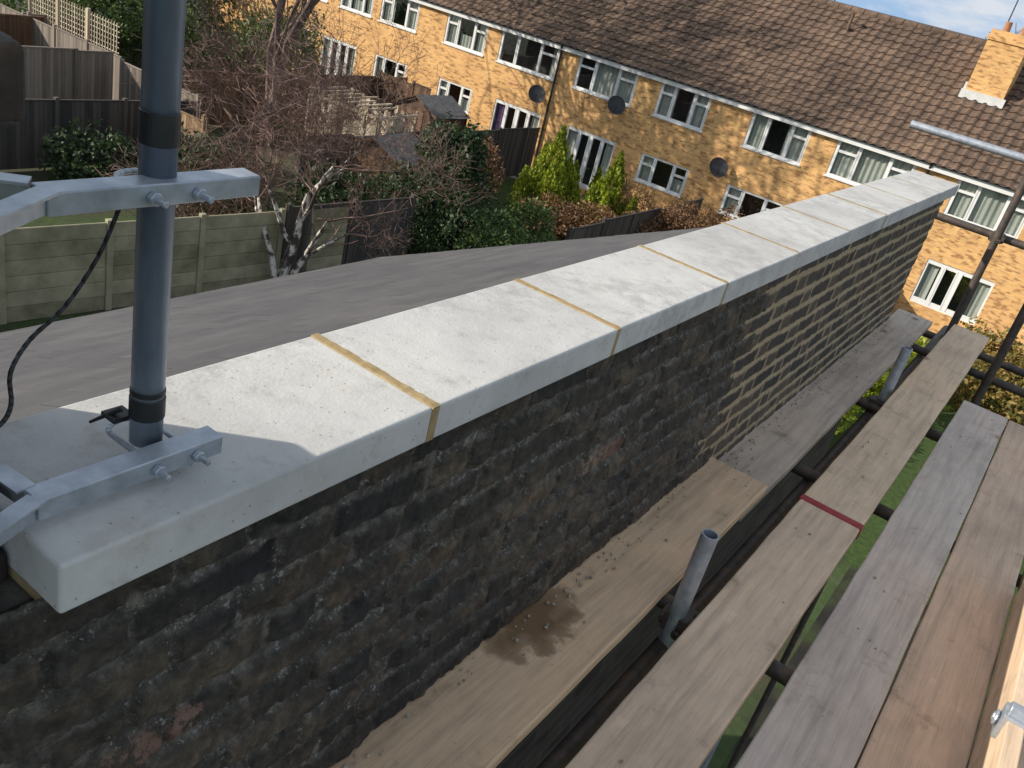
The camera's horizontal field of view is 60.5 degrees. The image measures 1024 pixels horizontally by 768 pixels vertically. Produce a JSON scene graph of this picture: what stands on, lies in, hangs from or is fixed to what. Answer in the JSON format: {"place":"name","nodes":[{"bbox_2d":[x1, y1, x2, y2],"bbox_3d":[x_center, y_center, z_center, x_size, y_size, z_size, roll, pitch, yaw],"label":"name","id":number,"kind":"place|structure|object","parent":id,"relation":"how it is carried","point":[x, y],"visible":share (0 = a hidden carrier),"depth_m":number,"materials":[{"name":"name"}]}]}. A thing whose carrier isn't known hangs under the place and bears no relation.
{"place":"outdoors","nodes":[
{"label":"outdoors","id":0,"kind":"place"},
{"bbox_2d":[0,0,926,767],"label":"ground","id":1,"kind":"structure","parent":0,"point":[734,730],"depth_m":19.45,"materials":[{"name":"green plant"}]},
{"bbox_2d":[0,13,43,45],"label":"wooden fence","id":2,"kind":"object","parent":1,"relation":"on","point":[16,27],"visible":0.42,"depth_m":28.46,"materials":[{"name":"brown wood"}]},
{"bbox_2d":[22,46,113,99],"bbox_3d":[-15.050,-7.776,22.640,0.105,2.162,10.402,28,29,25],"label":"wooden fence","id":3,"kind":"object","parent":1,"relation":"on","point":[64,73],"visible":0.51,"depth_m":25.47,"materials":[{"name":"grey wood"}]},
{"bbox_2d":[0,0,143,63],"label":"evergreen shrub","id":4,"kind":"object","parent":1,"relation":"on","point":[119,15],"visible":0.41,"depth_m":31.17,"materials":[{"name":"green plant"}]},
{"bbox_2d":[28,0,119,53],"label":"trellis panel","id":5,"kind":"object","parent":1,"relation":"on","point":[88,16],"visible":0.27,"depth_m":28.79,"materials":[{"name":"brown wood"}]},
{"bbox_2d":[0,97,197,169],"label":"wooden fence","id":6,"kind":"object","parent":1,"relation":"on","point":[21,141],"visible":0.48,"depth_m":21.92,"materials":[{"name":"grey wood"}]},
{"bbox_2d":[0,3,201,118],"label":"wooden fence","id":7,"kind":"object","parent":1,"relation":"on","point":[46,35],"visible":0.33,"depth_m":27.13,"materials":[{"name":"brown wood"}]},
{"bbox_2d":[22,0,252,45],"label":"dark hedge","id":8,"kind":"object","parent":1,"relation":"on","point":[194,9],"visible":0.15,"depth_m":37.00,"materials":[{"name":"green plant"}]},
{"bbox_2d":[26,11,292,72],"bbox_3d":[-13.097,-13.131,34.441,0.105,1.914,11.800,29,29,26],"label":"wooden fence","id":9,"kind":"object","parent":1,"relation":"on","point":[139,58],"visible":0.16,"depth_m":33.27,"materials":[{"name":"brown wood"}]},
{"bbox_2d":[0,207,349,324],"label":"concrete panel fence","id":10,"kind":"object","parent":1,"relation":"on","point":[43,269],"visible":0.77,"depth_m":16.25,"materials":[{"name":"grey concrete"}]},
{"bbox_2d":[178,110,207,159],"bbox_3d":[-8.851,-6.430,23.394,2.001,2.008,0.105,28,29,25],"label":"wooden fence","id":11,"kind":"object","parent":1,"relation":"on","point":[186,118],"visible":0.18,"depth_m":22.89,"materials":[{"name":"beige wood"}]},
{"bbox_2d":[94,118,314,217],"bbox_3d":[-6.638,-4.400,19.362,4.620,3.116,3.290,-3,32,-32],"label":"bare shrub","id":12,"kind":"object","parent":1,"relation":"on","point":[192,211],"visible":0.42,"depth_m":19.27,"materials":[{"name":"brown plant"}]},
{"bbox_2d":[37,116,376,217],"bbox_3d":[-7.395,-5.133,21.291,8.310,2.408,4.212,14,26,-2],"label":"dark hedge","id":13,"kind":"object","parent":1,"relation":"on","point":[336,187],"visible":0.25,"depth_m":21.40,"materials":[{"name":"green plant"}]},
{"bbox_2d":[121,0,326,73],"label":"ivy bush","id":14,"kind":"object","parent":1,"relation":"on","point":[241,23],"visible":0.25,"depth_m":32.96,"materials":[{"name":"green plant"}]},
{"bbox_2d":[116,0,386,176],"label":"bare garden tree","id":15,"kind":"object","parent":1,"relation":"on","point":[278,66],"visible":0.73,"depth_m":22.99,"materials":[{"name":"brown plant"}]},
{"bbox_2d":[184,0,326,72],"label":"bare garden tree","id":16,"kind":"object","parent":1,"relation":"on","point":[225,29],"visible":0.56,"depth_m":31.10,"materials":[{"name":"brown plant"}]},
{"bbox_2d":[182,70,407,126],"bbox_3d":[-7.519,-10.362,31.919,0.105,1.904,10.800,29,29,26],"label":"wooden fence","id":17,"kind":"object","parent":1,"relation":"on","point":[223,114],"visible":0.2,"depth_m":29.64,"materials":[{"name":"brown wood"}]},
{"bbox_2d":[256,0,362,136],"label":"bare garden tree","id":18,"kind":"object","parent":1,"relation":"on","point":[275,25],"visible":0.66,"depth_m":28.37,"materials":[{"name":"brown plant"}]},
{"bbox_2d":[181,1,496,277],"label":"bare garden tree","id":19,"kind":"object","parent":1,"relation":"on","point":[293,240],"visible":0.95,"depth_m":17.78,"materials":[{"name":"brown plant"}]},
{"bbox_2d":[280,194,416,273],"bbox_3d":[-3.710,-3.352,20.171,0.105,1.881,3.812,31,31,30],"label":"wooden fence","id":20,"kind":"object","parent":1,"relation":"on","point":[352,253],"visible":0.54,"depth_m":20.43,"materials":[{"name":"brown wood"}]},
{"bbox_2d":[304,86,418,135],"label":"derelict wooden shed","id":21,"kind":"structure","parent":1,"relation":"on","point":[375,126],"depth_m":26.92,"materials":[{"name":"brown wood"}]},
{"bbox_2d":[337,132,421,214],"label":"garden shed","id":22,"kind":"structure","parent":1,"relation":"on","point":[379,151],"depth_m":24.56,"materials":[{"name":"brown wood"}]},
{"bbox_2d":[375,70,431,115],"bbox_3d":[-4.316,-10.756,34.008,2.807,2.212,0.105,31,30,29],"label":"wooden fence","id":23,"kind":"object","parent":1,"relation":"on","point":[381,79],"visible":0.31,"depth_m":34.05,"materials":[{"name":"brown wood"}]},
{"bbox_2d":[292,126,540,202],"bbox_3d":[-2.506,-7.354,28.608,0.105,1.916,11.800,29,29,26],"label":"wooden fence","id":24,"kind":"object","parent":1,"relation":"on","point":[517,145],"visible":0.3,"depth_m":31.73,"materials":[{"name":"brown wood"}]},
{"bbox_2d":[349,111,510,254],"bbox_3d":[-1.898,-4.820,21.847,4.710,3.868,2.898,29,29,26],"label":"ivy bush","id":25,"kind":"object","parent":1,"relation":"on","point":[438,235],"visible":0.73,"depth_m":21.45,"materials":[{"name":"green plant"}]},
{"bbox_2d":[391,95,470,131],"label":"garden shed","id":26,"kind":"structure","parent":1,"relation":"on","point":[446,103],"depth_m":31.11,"materials":[{"name":"grey wood"}]},
{"bbox_2d":[448,135,504,209],"bbox_3d":[-0.945,-6.674,27.531,1.504,2.486,1.938,29,29,26],"label":"russet shrub","id":27,"kind":"object","parent":1,"relation":"on","point":[493,152],"visible":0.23,"depth_m":27.32,"materials":[{"name":"brown plant"}]},
{"bbox_2d":[453,196,559,250],"bbox_3d":[0.185,-3.469,22.305,2.963,2.083,4.049,29,29,26],"label":"evergreen shrub","id":28,"kind":"object","parent":1,"relation":"on","point":[536,215],"visible":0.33,"depth_m":22.49,"materials":[{"name":"green plant"}]},
{"bbox_2d":[507,125,581,219],"bbox_3d":[1.434,-6.827,28.149,2.591,2.922,2.503,29,29,26],"label":"golden conifer","id":29,"kind":"object","parent":1,"relation":"on","point":[539,176],"visible":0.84,"depth_m":27.87,"materials":[{"name":"green plant"}]},
{"bbox_2d":[577,150,639,226],"bbox_3d":[3.165,-6.143,28.063,2.296,2.726,2.053,29,29,26],"label":"golden conifer","id":30,"kind":"object","parent":1,"relation":"on","point":[601,192],"visible":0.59,"depth_m":27.85,"materials":[{"name":"green plant"}]},
{"bbox_2d":[205,0,1023,353],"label":"front walls","id":31,"kind":"structure","parent":1,"relation":"on","point":[635,130],"depth_m":30.56,"materials":[{"name":"brick"}]},
{"bbox_2d":[528,85,544,102],"bbox_3d":[0.981,-10.688,32.403,0.677,0.620,0.475,-6,33,-36],"label":"satellite dish","id":32,"kind":"object","parent":31,"relation":"attached to","point":[536,93],"visible":1,"depth_m":32.39,"materials":[{"name":"grey metal"}]},
{"bbox_2d":[608,95,624,114],"bbox_3d":[3.715,-9.742,30.724,0.677,0.620,0.475,-6,33,-36],"label":"satellite dish","id":33,"kind":"object","parent":31,"relation":"attached to","point":[616,105],"visible":1,"depth_m":30.71,"materials":[{"name":"grey metal"}]},
{"bbox_2d":[301,0,979,314],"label":"interior","id":34,"kind":"object","parent":31,"relation":"in","point":[529,52],"depth_m":32.94,"materials":[{"name":"black"}]},
{"bbox_2d":[296,0,1023,199],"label":"gutters and fascia","id":35,"kind":"object","parent":31,"relation":"attached to","point":[928,166],"visible":0.69,"depth_m":28.73,"materials":[{"name":"white plastic"}]},
{"bbox_2d":[299,0,1023,331],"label":"window frames","id":36,"kind":"structure","parent":31,"relation":"attached to","point":[943,306],"depth_m":30.75,"materials":[{"name":"white plastic"}]},
{"bbox_2d":[305,0,1023,318],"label":"curtains","id":37,"kind":"object","parent":31,"relation":"attached to","point":[986,210],"visible":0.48,"depth_m":28.25,"materials":[{"name":"white fabric"}]},
{"bbox_2d":[709,157,727,176],"bbox_3d":[6.930,-7.194,29.206,0.677,0.620,0.475,-6,33,-36],"label":"satellite dish","id":38,"kind":"object","parent":31,"relation":"attached to","point":[718,166],"visible":1,"depth_m":29.19,"materials":[{"name":"grey metal"}]},
{"bbox_2d":[428,0,1023,189],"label":"tiled roof","id":39,"kind":"structure","parent":31,"relation":"on","point":[876,81],"depth_m":28.83,"materials":[{"name":"tile"}]},
{"bbox_2d":[806,0,986,45],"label":"ridge tiles","id":40,"kind":"object","parent":39,"relation":"on","point":[907,23],"visible":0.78,"depth_m":29.10,"materials":[{"name":"brown tile"}]},
{"bbox_2d":[958,0,1023,108],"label":"chimney","id":41,"kind":"object","parent":39,"relation":"on","point":[996,71],"visible":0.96,"depth_m":26.28,"materials":[{"name":"brick"}]},
{"bbox_2d":[515,189,744,239],"bbox_3d":[3.854,-5.053,27.130,7.583,2.225,2.920,11,27,-8],"label":"russet shrub","id":42,"kind":"object","parent":1,"relation":"on","point":[560,229],"visible":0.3,"depth_m":27.00,"materials":[{"name":"brown plant"}]},
{"bbox_2d":[565,198,703,239],"bbox_3d":[3.843,-4.577,26.806,0.105,1.610,8.800,29,29,26],"label":"wooden fence","id":43,"kind":"object","parent":1,"relation":"on","point":[623,224],"visible":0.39,"depth_m":25.52,"materials":[{"name":"brown wood"}]},
{"bbox_2d":[582,169,706,230],"bbox_3d":[4.150,-5.675,28.671,4.572,2.033,2.995,29,29,26],"label":"bare shrub","id":44,"kind":"object","parent":1,"relation":"on","point":[636,195],"visible":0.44,"depth_m":28.17,"materials":[{"name":"brown plant"}]},
{"bbox_2d":[721,565,1000,767],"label":"lawn","id":45,"kind":"structure","parent":1,"relation":"on","point":[811,634],"depth_m":12.42,"materials":[{"name":"plant"}]},
{"bbox_2d":[726,175,1023,767],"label":"scaffold tube","id":46,"kind":"object","parent":45,"relation":"on","point":[990,250],"depth_m":5.70,"materials":[{"name":"metal"}]},
{"bbox_2d":[536,325,947,767],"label":"scaffold tube","id":47,"kind":"object","parent":46,"relation":"attached to","point":[573,742],"visible":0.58,"depth_m":2.71,"materials":[{"name":"metal"}]},
{"bbox_2d":[658,529,718,648],"bbox_3d":[-0.001,2.371,3.323,0.050,4.550,0.058,29,29,26],"label":"scaffold tube","id":48,"kind":"object","parent":47,"relation":"attached to","point":[705,546],"visible":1,"depth_m":2.37,"materials":[{"name":"metal"}]},
{"bbox_2d":[656,593,875,737],"bbox_3d":[0.938,0.895,2.245,1.700,0.048,0.048,29,29,26],"label":"scaffold tube","id":49,"kind":"object","parent":48,"relation":"attached to","point":[779,672],"depth_m":2.35,"materials":[{"name":"metal"}]},
{"bbox_2d":[658,603,696,639],"bbox_3d":[0.463,0.663,2.463,0.090,0.060,0.100,29,29,26],"label":"scaffold coupler","id":50,"kind":"object","parent":49,"relation":"attached to","point":[682,626],"visible":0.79,"depth_m":2.44,"materials":[{"name":"metal"}]},
{"bbox_2d":[565,494,863,767],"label":"scaffold board","id":51,"kind":"object","parent":49,"relation":"on","point":[681,703],"visible":1,"depth_m":2.28,"materials":[{"name":"brown wood"}]},
{"bbox_2d":[735,400,1007,767],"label":"scaffold board","id":52,"kind":"object","parent":49,"relation":"on","point":[842,677],"visible":1,"depth_m":2.56,"materials":[{"name":"grey wood"}]},
{"bbox_2d":[1017,571,1023,767],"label":"scaffold board","id":53,"kind":"object","parent":49,"relation":"on","point":[1021,763],"visible":0.12,"depth_m":2.28,"materials":[{"name":"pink wood"}]},
{"bbox_2d":[791,462,1021,586],"bbox_3d":[1.655,0.614,3.268,1.700,0.048,0.048,29,29,26],"label":"scaffold tube","id":54,"kind":"object","parent":47,"relation":"on","point":[813,476],"depth_m":3.49,"materials":[{"name":"metal"}]},
{"bbox_2d":[718,308,932,520],"bbox_3d":[1.664,-0.012,4.394,0.228,0.042,3.390,29,29,26],"label":"scaffold board","id":55,"kind":"object","parent":54,"relation":"on","point":[805,428],"visible":0.76,"depth_m":3.98,"materials":[{"name":"grey wood"}]},
{"bbox_2d":[330,457,767,767],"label":"scaffold board","id":56,"kind":"object","parent":55,"relation":"on","point":[501,703],"visible":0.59,"depth_m":2.17,"materials":[{"name":"beige wood"}]},
{"bbox_2d":[342,325,992,767],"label":"mortar crumbs","id":57,"kind":"object","parent":55,"relation":"on","point":[640,541],"visible":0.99,"depth_m":2.50,"materials":[{"name":"beige concrete"}]},
{"bbox_2d":[855,397,992,465],"bbox_3d":[2.228,0.362,4.060,1.700,0.048,0.048,29,29,26],"label":"scaffold tube","id":58,"kind":"object","parent":47,"relation":"on","point":[866,404],"depth_m":4.29,"materials":[{"name":"metal"}]},
{"bbox_2d":[867,395,884,413],"bbox_3d":[1.791,0.103,4.320,0.090,0.060,0.100,29,29,26],"label":"scaffold coupler","id":59,"kind":"object","parent":58,"relation":"attached to","point":[873,399],"visible":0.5,"depth_m":4.29,"materials":[{"name":"metal"}]},
{"bbox_2d":[700,345,912,767],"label":"scaffold tube","id":60,"kind":"object","parent":59,"relation":"attached to","point":[896,372],"visible":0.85,"depth_m":4.25,"materials":[{"name":"metal"}]},
{"bbox_2d":[805,324,989,525],"bbox_3d":[2.009,0.070,4.314,0.223,0.042,3.105,29,29,26],"label":"scaffold board","id":61,"kind":"object","parent":58,"relation":"on","point":[929,385],"visible":0.94,"depth_m":3.82,"materials":[{"name":"brown wood"}]},
{"bbox_2d":[855,420,1023,767],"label":"scaffold board","id":62,"kind":"object","parent":58,"relation":"on","point":[929,714],"visible":1,"depth_m":2.57,"materials":[{"name":"brown wood"}]},
{"bbox_2d":[968,583,1023,767],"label":"toe board","id":63,"kind":"object","parent":62,"relation":"attached to","point":[1003,749],"visible":1,"depth_m":2.17,"materials":[{"name":"brown wood"}]},
{"bbox_2d":[990,701,1023,743],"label":"toe board clip","id":64,"kind":"object","parent":63,"relation":"attached to","point":[1012,712],"visible":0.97,"depth_m":1.98,"materials":[{"name":"silver metal"}]},
{"bbox_2d":[911,343,1023,397],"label":"scaffold tube","id":65,"kind":"object","parent":47,"relation":"on","point":[980,375],"visible":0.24,"depth_m":5.09,"materials":[{"name":"metal"}]},
{"bbox_2d":[922,330,1023,376],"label":"scaffold tube","id":66,"kind":"object","parent":46,"relation":"attached to","point":[1009,367],"depth_m":5.67,"materials":[{"name":"metal"}]},
{"bbox_2d":[935,212,1023,249],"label":"scaffold tube","id":67,"kind":"object","parent":46,"relation":"attached to","point":[977,229],"depth_m":5.57,"materials":[{"name":"metal"}]},
{"bbox_2d":[988,230,1006,243],"bbox_3d":[3.035,-0.917,5.492,0.090,0.060,0.100,29,29,26],"label":"scaffold coupler","id":68,"kind":"object","parent":46,"relation":"attached to","point":[1001,240],"visible":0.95,"depth_m":5.47,"materials":[{"name":"metal"}]},
{"bbox_2d":[829,0,985,39],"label":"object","id":69,"kind":"structure","parent":1,"relation":"on","point":[908,20],"depth_m":64.54,"materials":[{"name":"tile"}]},
{"bbox_2d":[412,180,555,227],"bbox_3d":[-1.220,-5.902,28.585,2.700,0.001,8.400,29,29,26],"label":"bush","id":70,"kind":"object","parent":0,"point":[505,191],"depth_m":29.82,"materials":[{"name":"green plant"}]},
{"bbox_2d":[496,418,841,767],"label":"walls","id":71,"kind":"structure","parent":0,"point":[540,741],"depth_m":3.51,"materials":[{"name":"brick"}]},
{"bbox_2d":[0,31,24,583],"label":"chimney stack","id":72,"kind":"object","parent":71,"relation":"on","point":[12,88],"visible":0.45,"depth_m":0.73,"materials":[{"name":"brick"}]},
{"bbox_2d":[0,0,259,545],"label":"aerial mast","id":73,"kind":"object","parent":72,"relation":"attached to","point":[156,189],"visible":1,"depth_m":0.92,"materials":[{"name":"metal"}]},
{"bbox_2d":[0,573,34,614],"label":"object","id":74,"kind":"object","parent":71,"relation":"on","point":[14,595],"depth_m":0.94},
{"bbox_2d":[7,176,939,599],"bbox_3d":[0.957,-0.514,3.076,0.274,0.079,5.390,29,29,26],"label":"coping mortar","id":75,"kind":"object","parent":74,"relation":"on","point":[351,356],"visible":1,"depth_m":1.45,"materials":[{"name":"beige concrete"}]},
{"bbox_2d":[0,201,943,767],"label":"parapet wall","id":76,"kind":"structure","parent":71,"relation":"on","point":[334,625],"depth_m":1.61,"materials":[{"name":"brick"}]},
{"bbox_2d":[0,170,958,612],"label":"coping stones","id":77,"kind":"object","parent":76,"relation":"on","point":[296,422],"visible":1,"depth_m":1.35,"materials":[{"name":"white concrete"}]},
{"bbox_2d":[510,175,1019,385],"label":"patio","id":78,"kind":"structure","parent":0,"point":[515,177],"depth_m":31.71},
{"bbox_2d":[826,363,1023,644],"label":"lawn","id":79,"kind":"structure","parent":0,"point":[858,550],"depth_m":17.60,"materials":[{"name":"green plant"}]},
{"bbox_2d":[834,336,949,435],"bbox_3d":[8.177,-0.188,20.238,8.968,1.918,2.769,-10,36,-41],"label":"evergreen shrub","id":80,"kind":"object","parent":79,"relation":"on","point":[878,384],"visible":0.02,"depth_m":20.47,"materials":[{"name":"green plant"}]},
{"bbox_2d":[949,314,1023,435],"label":"photinia hedge","id":81,"kind":"object","parent":79,"relation":"on","point":[971,384],"visible":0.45,"depth_m":21.73,"materials":[{"name":"green plant"}]},
{"bbox_2d":[835,0,1023,39],"label":"sky","id":82,"kind":"structure","parent":0,"point":[977,18],"materials":[{"name":"blue"}]},
{"bbox_2d":[971,303,1023,405],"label":"scaffold tube","id":83,"kind":"object","parent":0,"point":[1000,356],"depth_m":4.95,"materials":[{"name":"metal"}]},
{"bbox_3d":[3.145,-1.333,5.280,0.090,0.060,0.100,29,29,26],"label":"scaffold coupler","id":84,"kind":"object","parent":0,"visible":0},
{"bbox_2d":[909,120,1023,162],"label":"scaffold tube","id":85,"kind":"object","parent":84,"relation":"attached to","point":[974,143],"visible":1,"depth_m":5.47,"materials":[{"name":"metal"}]},
{"bbox_3d":[-1.904,0.107,3.191,3.895,2.030,8.790,29,29,26],"label":"roof deck","id":86,"kind":"object","parent":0,"visible":0},
{"bbox_2d":[0,227,707,421],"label":"slate roof","id":87,"kind":"structure","parent":86,"relation":"on","point":[62,363],"depth_m":4.36,"materials":[{"name":"grey stone"}]}
]}

